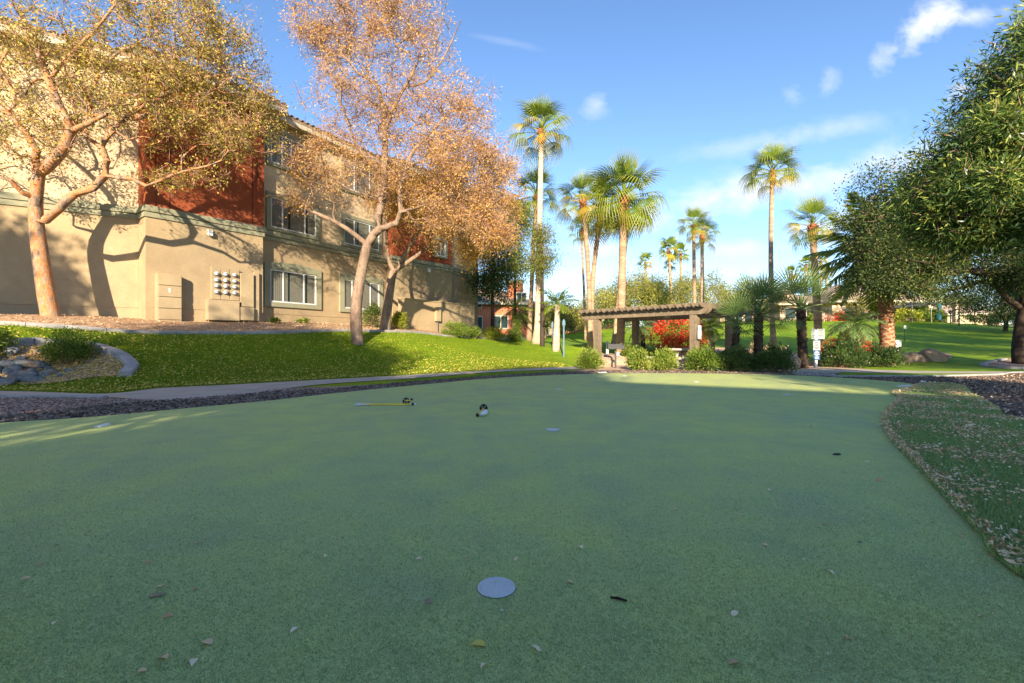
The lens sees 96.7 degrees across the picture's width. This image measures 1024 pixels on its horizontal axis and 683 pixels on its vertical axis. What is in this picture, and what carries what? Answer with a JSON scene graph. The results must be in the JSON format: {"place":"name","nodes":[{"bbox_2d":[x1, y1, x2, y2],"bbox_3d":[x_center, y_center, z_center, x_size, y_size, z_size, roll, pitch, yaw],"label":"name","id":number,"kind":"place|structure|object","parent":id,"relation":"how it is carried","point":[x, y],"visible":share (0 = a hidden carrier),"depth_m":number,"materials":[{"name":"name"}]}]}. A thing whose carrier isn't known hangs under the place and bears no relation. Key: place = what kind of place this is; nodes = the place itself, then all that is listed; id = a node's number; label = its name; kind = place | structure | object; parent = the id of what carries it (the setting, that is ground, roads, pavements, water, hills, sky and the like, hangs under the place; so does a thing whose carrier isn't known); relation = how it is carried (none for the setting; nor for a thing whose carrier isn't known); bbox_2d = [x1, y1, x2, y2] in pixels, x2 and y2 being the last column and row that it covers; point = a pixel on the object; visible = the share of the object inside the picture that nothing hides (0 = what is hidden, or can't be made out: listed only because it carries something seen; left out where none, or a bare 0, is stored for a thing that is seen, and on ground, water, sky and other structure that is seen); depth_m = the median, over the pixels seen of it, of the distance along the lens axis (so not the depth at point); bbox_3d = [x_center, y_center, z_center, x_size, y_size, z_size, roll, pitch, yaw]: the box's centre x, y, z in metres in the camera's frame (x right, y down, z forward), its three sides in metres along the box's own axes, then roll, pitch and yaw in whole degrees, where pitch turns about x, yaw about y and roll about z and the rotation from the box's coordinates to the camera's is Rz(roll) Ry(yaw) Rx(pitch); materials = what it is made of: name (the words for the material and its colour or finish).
{"place":"outdoors","nodes":[
{"label":"outdoors","id":0,"kind":"place"},
{"bbox_2d":[0,313,525,338],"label":"gravel slope","id":1,"kind":"structure","parent":0,"point":[122,323],"depth_m":15.54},
{"bbox_2d":[155,273,181,321],"bbox_3d":[-12.437,-1.545,16.481,0.342,1.781,0.740,0,0,38],"label":"utility cabinet","id":2,"kind":"object","parent":1,"relation":"on","point":[168,297],"visible":0.91,"depth_m":16.34,"materials":[{"name":"beige metal"}]},
{"bbox_2d":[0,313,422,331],"bbox_3d":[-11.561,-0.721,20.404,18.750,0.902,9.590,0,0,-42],"label":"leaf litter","id":3,"kind":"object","parent":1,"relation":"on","point":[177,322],"visible":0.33,"depth_m":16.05,"materials":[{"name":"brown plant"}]},
{"bbox_2d":[362,300,381,327],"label":"hedge shrub","id":4,"kind":"object","parent":1,"relation":"on","point":[368,318],"visible":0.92,"depth_m":22.08,"materials":[{"name":"green plant"}]},
{"bbox_2d":[361,122,532,329],"bbox_3d":[-3.028,-5.513,21.437,8.384,10.018,4.910,0,0,0],"label":"autumn tree","id":5,"kind":"object","parent":1,"relation":"on","point":[386,312],"visible":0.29,"depth_m":21.37,"materials":[{"name":"orange plant"}]},
{"bbox_2d":[460,216,522,330],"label":"green tree","id":6,"kind":"object","parent":1,"relation":"on","point":[492,280],"visible":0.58,"depth_m":29.69,"materials":[{"name":"green plant"}]},
{"bbox_2d":[0,367,594,400],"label":"path","id":7,"kind":"structure","parent":0,"point":[169,393],"depth_m":10.50,"materials":[{"name":"concrete"}]},
{"bbox_2d":[390,370,564,382],"bbox_3d":[-0.760,1.078,14.780,7.569,0.001,1.065,0,0,-44],"label":"grass wedge","id":8,"kind":"object","parent":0,"point":[489,374],"depth_m":15.33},
{"bbox_2d":[0,373,1023,682],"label":"putting green","id":9,"kind":"object","parent":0,"point":[796,417],"visible":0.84,"depth_m":2.68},
{"bbox_2d":[477,577,515,598],"bbox_3d":[-0.067,1.071,1.978,0.172,0.017,0.172,0,0,0],"label":"hole cover","id":10,"kind":"object","parent":9,"relation":"on","point":[497,585],"visible":0.99,"depth_m":1.97,"materials":[{"name":"white plastic"}]},
{"bbox_2d":[0,432,1023,682],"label":"turf fibres","id":11,"kind":"object","parent":9,"relation":"on","point":[500,646],"visible":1,"depth_m":1.86,"materials":[{"name":"green plastic"}]},
{"bbox_2d":[0,320,1023,398],"bbox_3d":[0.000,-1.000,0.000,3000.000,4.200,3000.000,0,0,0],"label":"lawn","id":12,"kind":"structure","parent":0,"point":[969,347],"depth_m":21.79,"materials":[{"name":"green plant"}]},
{"bbox_2d":[0,395,108,397],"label":"white kerb","id":13,"kind":"structure","parent":12,"relation":"on","point":[56,396],"depth_m":8.85,"materials":[{"name":"concrete"}]},
{"bbox_2d":[0,341,123,383],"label":"planter floor","id":14,"kind":"structure","parent":12,"relation":"on","point":[77,366],"depth_m":11.57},
{"bbox_2d":[0,326,25,355],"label":"oleander shrub","id":15,"kind":"object","parent":14,"relation":"on","point":[4,334],"visible":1,"depth_m":11.41,"materials":[{"name":"green plant"}]},
{"bbox_2d":[8,359,37,367],"bbox_3d":[-12.191,0.559,11.425,0.743,0.241,0.513,9,-2,-23],"label":"river rock","id":16,"kind":"object","parent":14,"relation":"on","point":[27,363],"visible":0.62,"depth_m":11.28,"materials":[{"name":"grey stone"}]},
{"bbox_2d":[0,344,124,383],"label":"leaf litter","id":17,"kind":"object","parent":14,"relation":"on","point":[88,371],"visible":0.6,"depth_m":11.52,"materials":[{"name":"brown plant"}]},
{"bbox_2d":[29,326,101,365],"bbox_3d":[-11.486,0.070,11.728,1.517,1.111,1.441,0,0,0],"label":"oleander shrub","id":18,"kind":"object","parent":14,"relation":"on","point":[65,349],"visible":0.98,"depth_m":11.59,"materials":[{"name":"green plant"}]},
{"bbox_2d":[0,337,138,376],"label":"planter kerb","id":19,"kind":"structure","parent":12,"relation":"on","point":[130,363],"depth_m":11.96,"materials":[{"name":"concrete"}]},
{"bbox_2d":[0,0,295,316],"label":"autumn tree","id":20,"kind":"object","parent":12,"relation":"on","point":[77,48],"visible":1,"depth_m":13.84,"materials":[{"name":"orange plant"}]},
{"bbox_2d":[0,17,477,326],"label":"apartment building","id":21,"kind":"structure","parent":12,"relation":"on","point":[115,246],"depth_m":17.27,"materials":[{"name":"beige paint"}]},
{"bbox_2d":[205,267,258,321],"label":"electric meter bank","id":22,"kind":"structure","parent":21,"relation":"attached to","point":[238,289],"depth_m":18.12,"materials":[{"name":"beige paint"}]},
{"bbox_2d":[265,125,308,176],"bbox_3d":[-10.139,-8.545,20.606,0.100,1.670,2.050,0,0,31],"label":"window","id":23,"kind":"structure","parent":21,"relation":"in","point":[273,160],"depth_m":20.32,"materials":[{"name":"grey glass"}]},
{"bbox_2d":[263,262,321,309],"bbox_3d":[-9.989,-2.540,20.860,0.100,2.006,2.825,0,0,31],"label":"window","id":24,"kind":"structure","parent":21,"relation":"in","point":[302,289],"depth_m":20.77,"materials":[{"name":"white plastic"}]},
{"bbox_2d":[265,191,319,240],"bbox_3d":[-9.983,-5.700,20.869,0.100,1.660,2.662,0,0,31],"label":"window","id":25,"kind":"structure","parent":21,"relation":"in","point":[308,227],"depth_m":20.70,"materials":[{"name":"grey glass"}]},
{"bbox_2d":[340,158,379,199],"bbox_3d":[-7.983,-8.545,24.256,0.100,1.670,2.751,0,0,31],"label":"window","id":26,"kind":"structure","parent":21,"relation":"in","point":[353,187],"depth_m":23.96,"materials":[{"name":"grey glass"}]},
{"bbox_2d":[339,273,382,314],"bbox_3d":[-7.983,-2.535,24.256,0.100,2.055,2.891,0,0,31],"label":"window","id":27,"kind":"structure","parent":21,"relation":"in","point":[373,287],"depth_m":24.36,"materials":[{"name":"white plastic"}]},
{"bbox_2d":[340,213,381,253],"bbox_3d":[-7.983,-5.700,24.256,0.100,1.660,2.751,0,0,31],"label":"window","id":28,"kind":"structure","parent":21,"relation":"in","point":[357,224],"depth_m":23.96,"materials":[{"name":"grey glass"}]},
{"bbox_2d":[433,235,447,258],"bbox_3d":[-4.445,-5.861,28.285,0.100,1.347,1.129,0,0,39],"label":"window","id":29,"kind":"structure","parent":21,"relation":"in","point":[443,255],"depth_m":28.38,"materials":[{"name":"grey glass"}]},
{"bbox_2d":[0,321,525,340],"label":"bed kerb","id":30,"kind":"structure","parent":12,"relation":"on","point":[45,325],"depth_m":14.99,"materials":[{"name":"concrete"}]},
{"bbox_2d":[0,323,568,392],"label":"leaf litter","id":31,"kind":"object","parent":12,"relation":"on","point":[119,387],"visible":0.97,"depth_m":13.48,"materials":[{"name":"brown plant"}]},
{"bbox_2d":[260,0,525,344],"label":"autumn tree","id":32,"kind":"object","parent":12,"relation":"on","point":[497,229],"visible":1,"depth_m":17.83,"materials":[{"name":"orange plant"}]},
{"bbox_2d":[391,310,409,329],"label":"hedge shrub","id":33,"kind":"object","parent":12,"relation":"on","point":[398,319],"visible":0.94,"depth_m":23.37,"materials":[{"name":"green plant"}]},
{"bbox_2d":[397,297,474,331],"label":"screen wall","id":34,"kind":"structure","parent":12,"relation":"on","point":[420,313],"depth_m":26.48,"materials":[{"name":"beige paint"}]},
{"bbox_2d":[440,319,471,337],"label":"hedge shrub","id":35,"kind":"object","parent":12,"relation":"on","point":[455,328],"visible":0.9,"depth_m":26.23,"materials":[{"name":"green plant"}]},
{"bbox_2d":[480,325,507,340],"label":"hedge shrub","id":36,"kind":"object","parent":12,"relation":"on","point":[496,333],"visible":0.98,"depth_m":29.16,"materials":[{"name":"green plant"}]},
{"bbox_2d":[478,280,534,336],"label":"apartment building","id":37,"kind":"structure","parent":12,"relation":"on","point":[484,317],"depth_m":50.61,"materials":[{"name":"paint"}]},
{"bbox_2d":[496,296,533,330],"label":"queen palm","id":38,"kind":"object","parent":12,"relation":"on","point":[514,317],"visible":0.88,"depth_m":32.84,"materials":[{"name":"green plant"}]},
{"bbox_2d":[495,191,536,330],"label":"green tree","id":39,"kind":"object","parent":12,"relation":"on","point":[519,257],"visible":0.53,"depth_m":32.71,"materials":[{"name":"green plant"}]},
{"bbox_2d":[510,163,560,340],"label":"fan palm","id":40,"kind":"object","parent":12,"relation":"on","point":[534,179],"visible":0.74,"depth_m":34.83,"materials":[{"name":"green plant"}]},
{"bbox_2d":[502,88,577,343],"bbox_3d":[1.838,-8.154,30.266,5.114,16.775,5.115,0,0,0],"label":"fan palm","id":41,"kind":"object","parent":12,"relation":"on","point":[538,110],"visible":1,"depth_m":29.84,"materials":[{"name":"green plant"}]},
{"bbox_2d":[507,294,577,337],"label":"desert tree","id":42,"kind":"object","parent":12,"relation":"on","point":[549,316],"visible":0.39,"depth_m":43.58,"materials":[{"name":"green plant"}]},
{"bbox_2d":[521,216,568,345],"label":"green tree","id":43,"kind":"object","parent":12,"relation":"on","point":[541,265],"visible":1,"depth_m":27.88,"materials":[{"name":"green plant"}]},
{"bbox_2d":[539,286,580,351],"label":"queen palm","id":44,"kind":"object","parent":12,"relation":"on","point":[556,337],"visible":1,"depth_m":26.35,"materials":[{"name":"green plant"}]},
{"bbox_2d":[566,217,590,340],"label":"fan palm","id":45,"kind":"object","parent":12,"relation":"on","point":[584,304],"visible":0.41,"depth_m":39.91,"materials":[{"name":"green plant"}]},
{"bbox_2d":[554,297,606,332],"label":"desert tree","id":46,"kind":"object","parent":12,"relation":"on","point":[579,319],"visible":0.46,"depth_m":51.42,"materials":[{"name":"green plant"}]},
{"bbox_2d":[554,168,608,348],"bbox_3d":[4.104,-5.016,26.937,3.609,10.993,3.778,0,0,0],"label":"fan palm","id":47,"kind":"object","parent":12,"relation":"on","point":[582,201],"visible":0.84,"depth_m":26.87,"materials":[{"name":"green plant"}]},
{"bbox_2d":[569,173,637,309],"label":"fan palm","id":48,"kind":"object","parent":12,"relation":"on","point":[596,235],"visible":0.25,"depth_m":28.36,"materials":[{"name":"green plant"}]},
{"bbox_2d":[574,280,637,328],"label":"desert tree","id":49,"kind":"object","parent":12,"relation":"on","point":[597,291],"visible":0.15,"depth_m":61.64,"materials":[{"name":"green plant"}]},
{"bbox_2d":[580,144,668,352],"bbox_3d":[6.384,-4.842,25.524,5.043,12.022,4.843,0,0,-41],"label":"fan palm","id":50,"kind":"object","parent":12,"relation":"on","point":[623,175],"visible":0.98,"depth_m":25.28,"materials":[{"name":"green plant"}]},
{"bbox_2d":[610,189,652,343],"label":"fan palm","id":51,"kind":"object","parent":12,"relation":"on","point":[614,337],"visible":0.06,"depth_m":28.87,"materials":[{"name":"green plant"}]},
{"bbox_2d":[586,262,678,326],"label":"desert tree","id":52,"kind":"object","parent":12,"relation":"on","point":[659,291],"visible":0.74,"depth_m":54.40,"materials":[{"name":"green plant"}]},
{"bbox_2d":[625,321,657,348],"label":"pygmy palm","id":53,"kind":"object","parent":12,"relation":"on","point":[643,330],"visible":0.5,"depth_m":28.87,"materials":[{"name":"green plant"}]},
{"bbox_2d":[627,269,699,321],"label":"desert tree","id":54,"kind":"object","parent":12,"relation":"on","point":[679,293],"visible":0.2,"depth_m":58.31,"materials":[{"name":"green plant"}]},
{"bbox_2d":[657,235,679,304],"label":"fan palm","id":55,"kind":"object","parent":12,"relation":"on","point":[669,242],"visible":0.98,"depth_m":59.83,"materials":[{"name":"green plant"}]},
{"bbox_2d":[670,241,690,321],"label":"fan palm","id":56,"kind":"object","parent":12,"relation":"on","point":[681,246],"visible":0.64,"depth_m":65.85,"materials":[{"name":"green plant"}]},
{"bbox_2d":[674,202,713,302],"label":"fan palm","id":57,"kind":"object","parent":12,"relation":"on","point":[695,212],"visible":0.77,"depth_m":43.85,"materials":[{"name":"green plant"}]},
{"bbox_2d":[665,267,736,304],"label":"desert tree","id":58,"kind":"object","parent":12,"relation":"on","point":[720,289],"visible":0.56,"depth_m":60.51,"materials":[{"name":"green plant"}]},
{"bbox_2d":[682,213,721,334],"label":"fan palm","id":59,"kind":"object","parent":12,"relation":"on","point":[702,239],"visible":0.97,"depth_m":42.85,"materials":[{"name":"green plant"}]},
{"bbox_2d":[714,273,788,319],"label":"desert tree","id":60,"kind":"object","parent":12,"relation":"on","point":[747,292],"visible":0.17,"depth_m":65.13,"materials":[{"name":"green plant"}]},
{"bbox_2d":[737,139,804,347],"bbox_3d":[17.377,-6.735,30.748,4.253,14.424,4.502,0,0,44],"label":"fan palm","id":61,"kind":"object","parent":12,"relation":"on","point":[774,153],"visible":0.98,"depth_m":30.87,"materials":[{"name":"green plant"}]},
{"bbox_2d":[745,290,812,320],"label":"clubhouse wing","id":62,"kind":"structure","parent":12,"relation":"on","point":[783,315],"depth_m":66.00,"materials":[{"name":"beige paint"}]},
{"bbox_2d":[779,192,843,350],"bbox_3d":[17.570,-3.979,26.586,3.622,9.528,3.397,0,0,36],"label":"fan palm","id":63,"kind":"object","parent":12,"relation":"on","point":[815,205],"visible":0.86,"depth_m":26.33,"materials":[{"name":"green plant"}]},
{"bbox_2d":[811,329,824,367],"bbox_3d":[12.536,0.317,18.754,0.607,1.666,0.192,0,0,-7],"label":"sign post","id":64,"kind":"object","parent":12,"relation":"on","point":[816,334],"visible":0.98,"depth_m":18.73,"materials":[{"name":"white plastic"}]},
{"bbox_2d":[825,311,889,347],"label":"pygmy palm","id":65,"kind":"object","parent":12,"relation":"on","point":[855,328],"visible":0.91,"depth_m":20.29,"materials":[{"name":"green plant"}]},
{"bbox_2d":[841,292,909,318],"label":"desert tree","id":66,"kind":"object","parent":12,"relation":"on","point":[856,309],"visible":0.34,"depth_m":60.03,"materials":[{"name":"green plant"}]},
{"bbox_2d":[864,342,910,367],"bbox_3d":[16.004,0.563,19.648,1.738,1.273,1.699,0,0,34],"label":"oleander shrub","id":67,"kind":"object","parent":12,"relation":"on","point":[882,356],"visible":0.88,"depth_m":19.29,"materials":[{"name":"green plant"}]},
{"bbox_2d":[805,285,976,322],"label":"clubhouse","id":68,"kind":"structure","parent":12,"relation":"on","point":[834,307],"depth_m":62.00,"materials":[{"name":"stone"}]},
{"bbox_2d":[878,304,923,321],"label":"hilltop shrub","id":69,"kind":"object","parent":12,"relation":"on","point":[899,314],"visible":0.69,"depth_m":54.11,"materials":[{"name":"green plant"}]},
{"bbox_2d":[818,371,1023,376],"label":"border kerb","id":70,"kind":"structure","parent":12,"relation":"on","point":[1004,373],"depth_m":14.24,"materials":[{"name":"concrete"}]},
{"bbox_2d":[819,151,1023,364],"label":"shade tree","id":71,"kind":"object","parent":12,"relation":"on","point":[1006,276],"visible":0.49,"depth_m":18.54,"materials":[{"name":"green plant"}]},
{"bbox_2d":[918,348,948,361],"bbox_3d":[20.875,0.760,22.648,1.282,0.869,0.906,-2,-6,11],"label":"boulder","id":72,"kind":"object","parent":12,"relation":"on","point":[931,354],"visible":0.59,"depth_m":22.30,"materials":[{"name":"grey stone"}]},
{"bbox_2d":[932,305,998,325],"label":"house","id":73,"kind":"structure","parent":12,"relation":"on","point":[947,314],"depth_m":66.00,"materials":[{"name":"beige paint"}]},
{"bbox_2d":[942,279,1017,330],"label":"desert tree","id":74,"kind":"object","parent":12,"relation":"on","point":[971,307],"visible":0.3,"depth_m":44.39,"materials":[{"name":"green plant"}]},
{"bbox_2d":[980,289,1018,329],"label":"desert tree","id":75,"kind":"object","parent":12,"relation":"on","point":[1006,309],"visible":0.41,"depth_m":41.33,"materials":[{"name":"green plant"}]},
{"bbox_2d":[979,358,1023,368],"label":"corner kerb","id":76,"kind":"structure","parent":12,"relation":"on","point":[983,364],"depth_m":19.26,"materials":[{"name":"concrete"}]},
{"bbox_2d":[0,0,1023,326],"label":"sky","id":77,"kind":"structure","parent":0,"point":[694,86],"materials":[{"name":"blue"}]},
{"bbox_2d":[0,365,1023,422],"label":"gravel bed","id":78,"kind":"object","parent":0,"point":[566,371],"visible":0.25,"depth_m":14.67,"materials":[{"name":"gravel"}]},
{"bbox_2d":[0,387,319,414],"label":"crushed stone","id":79,"kind":"object","parent":78,"relation":"on","point":[27,405],"visible":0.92,"depth_m":8.07,"materials":[{"name":"gravel"}]},
{"bbox_2d":[1,371,1023,421],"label":"gravel border","id":80,"kind":"object","parent":78,"relation":"on","point":[766,373],"visible":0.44,"depth_m":9.36,"materials":[{"name":"gravel"}]},
{"bbox_2d":[871,0,1023,273],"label":"oleander tree","id":81,"kind":"object","parent":80,"relation":"on","point":[978,170],"visible":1,"depth_m":8.04,"materials":[{"name":"green plant"}]},
{"bbox_2d":[956,374,1023,415],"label":"gravel","id":82,"kind":"structure","parent":80,"relation":"on","point":[1003,394],"depth_m":10.79,"materials":[{"name":"gravel"}]},
{"bbox_2d":[572,346,606,368],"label":"oleander shrub","id":83,"kind":"object","parent":78,"relation":"on","point":[587,358],"visible":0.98,"depth_m":18.09,"materials":[{"name":"green plant"}]},
{"bbox_2d":[681,341,728,371],"bbox_3d":[7.157,0.579,16.982,1.635,1.245,1.697,0,0,0],"label":"oleander shrub","id":84,"kind":"object","parent":78,"relation":"on","point":[706,358],"visible":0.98,"depth_m":16.73,"materials":[{"name":"green plant"}]},
{"bbox_2d":[704,289,773,369],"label":"mediterranean palm","id":85,"kind":"object","parent":78,"relation":"on","point":[737,307],"visible":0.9,"depth_m":17.46,"materials":[{"name":"green plant"}]},
{"bbox_2d":[715,344,763,371],"bbox_3d":[8.253,0.595,16.614,1.559,1.155,1.574,0,0,-40],"label":"oleander shrub","id":86,"kind":"object","parent":78,"relation":"on","point":[738,358],"visible":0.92,"depth_m":16.39,"materials":[{"name":"green plant"}]},
{"bbox_2d":[721,266,808,364],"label":"mediterranean palm","id":87,"kind":"object","parent":78,"relation":"on","point":[761,290],"visible":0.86,"depth_m":17.70,"materials":[{"name":"green plant"}]},
{"bbox_2d":[752,341,801,372],"bbox_3d":[9.395,0.546,16.335,1.594,1.254,1.589,0,0,27],"label":"oleander shrub","id":88,"kind":"object","parent":78,"relation":"on","point":[771,358],"visible":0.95,"depth_m":16.07,"materials":[{"name":"green plant"}]},
{"bbox_2d":[762,261,852,367],"bbox_3d":[11.793,-1.048,18.534,3.760,4.480,3.691,0,0,0],"label":"mediterranean palm","id":89,"kind":"object","parent":78,"relation":"on","point":[801,285],"visible":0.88,"depth_m":18.43,"materials":[{"name":"green plant"}]},
{"bbox_2d":[817,334,872,367],"bbox_3d":[13.979,0.434,19.240,2.200,1.534,2.197,0,0,0],"label":"oleander shrub","id":90,"kind":"object","parent":78,"relation":"on","point":[847,352],"visible":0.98,"depth_m":18.99,"materials":[{"name":"green plant"}]},
{"bbox_2d":[595,363,870,370],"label":"patio","id":91,"kind":"structure","parent":0,"point":[621,367],"depth_m":18.31,"materials":[{"name":"concrete"}]},
{"bbox_2d":[623,344,655,370],"bbox_3d":[4.850,0.653,17.320,1.300,1.089,1.222,0,0,0],"label":"oleander shrub","id":92,"kind":"object","parent":91,"relation":"on","point":[638,359],"visible":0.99,"depth_m":17.10,"materials":[{"name":"green plant"}]},
{"bbox_2d":[578,302,745,367],"bbox_3d":[7.119,-0.192,22.107,4.590,2.783,6.649,0,0,-41],"label":"pergola","id":93,"kind":"object","parent":91,"relation":"on","point":[694,313],"visible":0.81,"depth_m":21.10,"materials":[{"name":"brown wood"}]},
{"bbox_2d":[650,345,681,369],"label":"oleander shrub","id":94,"kind":"object","parent":91,"relation":"on","point":[664,359],"visible":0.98,"depth_m":17.09,"materials":[{"name":"green plant"}]},
{"bbox_2d":[680,348,797,362],"bbox_3d":[12.821,0.730,25.095,9.783,0.679,6.551,0,0,-39],"label":"dirt bed","id":95,"kind":"object","parent":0,"point":[716,349],"visible":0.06,"depth_m":26.84,"materials":[{"name":"soil"}]},
{"bbox_2d":[645,319,714,351],"bbox_3d":[9.806,-0.647,27.319,4.261,2.744,3.740,0,0,0],"label":"bougainvillea","id":96,"kind":"object","parent":95,"relation":"on","point":[678,334],"visible":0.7,"depth_m":26.92,"materials":[{"name":"red plant"}]},
{"bbox_2d":[700,318,724,352],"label":"pygmy palm","id":97,"kind":"object","parent":95,"relation":"on","point":[709,333],"visible":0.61,"depth_m":23.89,"materials":[{"name":"green plant"}]},
{"bbox_2d":[790,369,1023,375],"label":"walkway","id":98,"kind":"structure","parent":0,"point":[829,371],"depth_m":16.38,"materials":[{"name":"concrete"}]},
{"bbox_2d":[839,372,990,374],"bbox_3d":[13.624,1.074,15.121,6.672,0.001,1.436,0,0,0],"label":"grass triangle","id":99,"kind":"object","parent":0,"point":[848,373],"depth_m":15.28,"materials":[{"name":"green plant"}]},
{"bbox_2d":[884,386,1023,576],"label":"turf fringe","id":100,"kind":"object","parent":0,"point":[971,500],"visible":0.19,"depth_m":2.91,"materials":[{"name":"green plant"}]},
{"bbox_2d":[879,382,1023,574],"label":"turf blades","id":101,"kind":"object","parent":100,"relation":"on","point":[1011,515],"visible":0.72,"depth_m":4.02,"materials":[{"name":"green plant"}]},
{"bbox_2d":[880,381,1023,565],"bbox_3d":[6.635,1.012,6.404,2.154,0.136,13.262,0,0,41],"label":"leaf litter","id":102,"kind":"object","parent":100,"relation":"on","point":[963,430],"visible":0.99,"depth_m":5.04,"materials":[{"name":"brown plant"}]},
{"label":"gravel island","id":103,"kind":"structure","parent":0,"visible":0},
{"bbox_2d":[803,191,970,363],"bbox_3d":[17.714,-3.023,21.576,6.003,8.326,6.139,0,0,0],"label":"date palm","id":104,"kind":"object","parent":103,"relation":"on","point":[887,334],"visible":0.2,"depth_m":21.77,"materials":[{"name":"green plant"}]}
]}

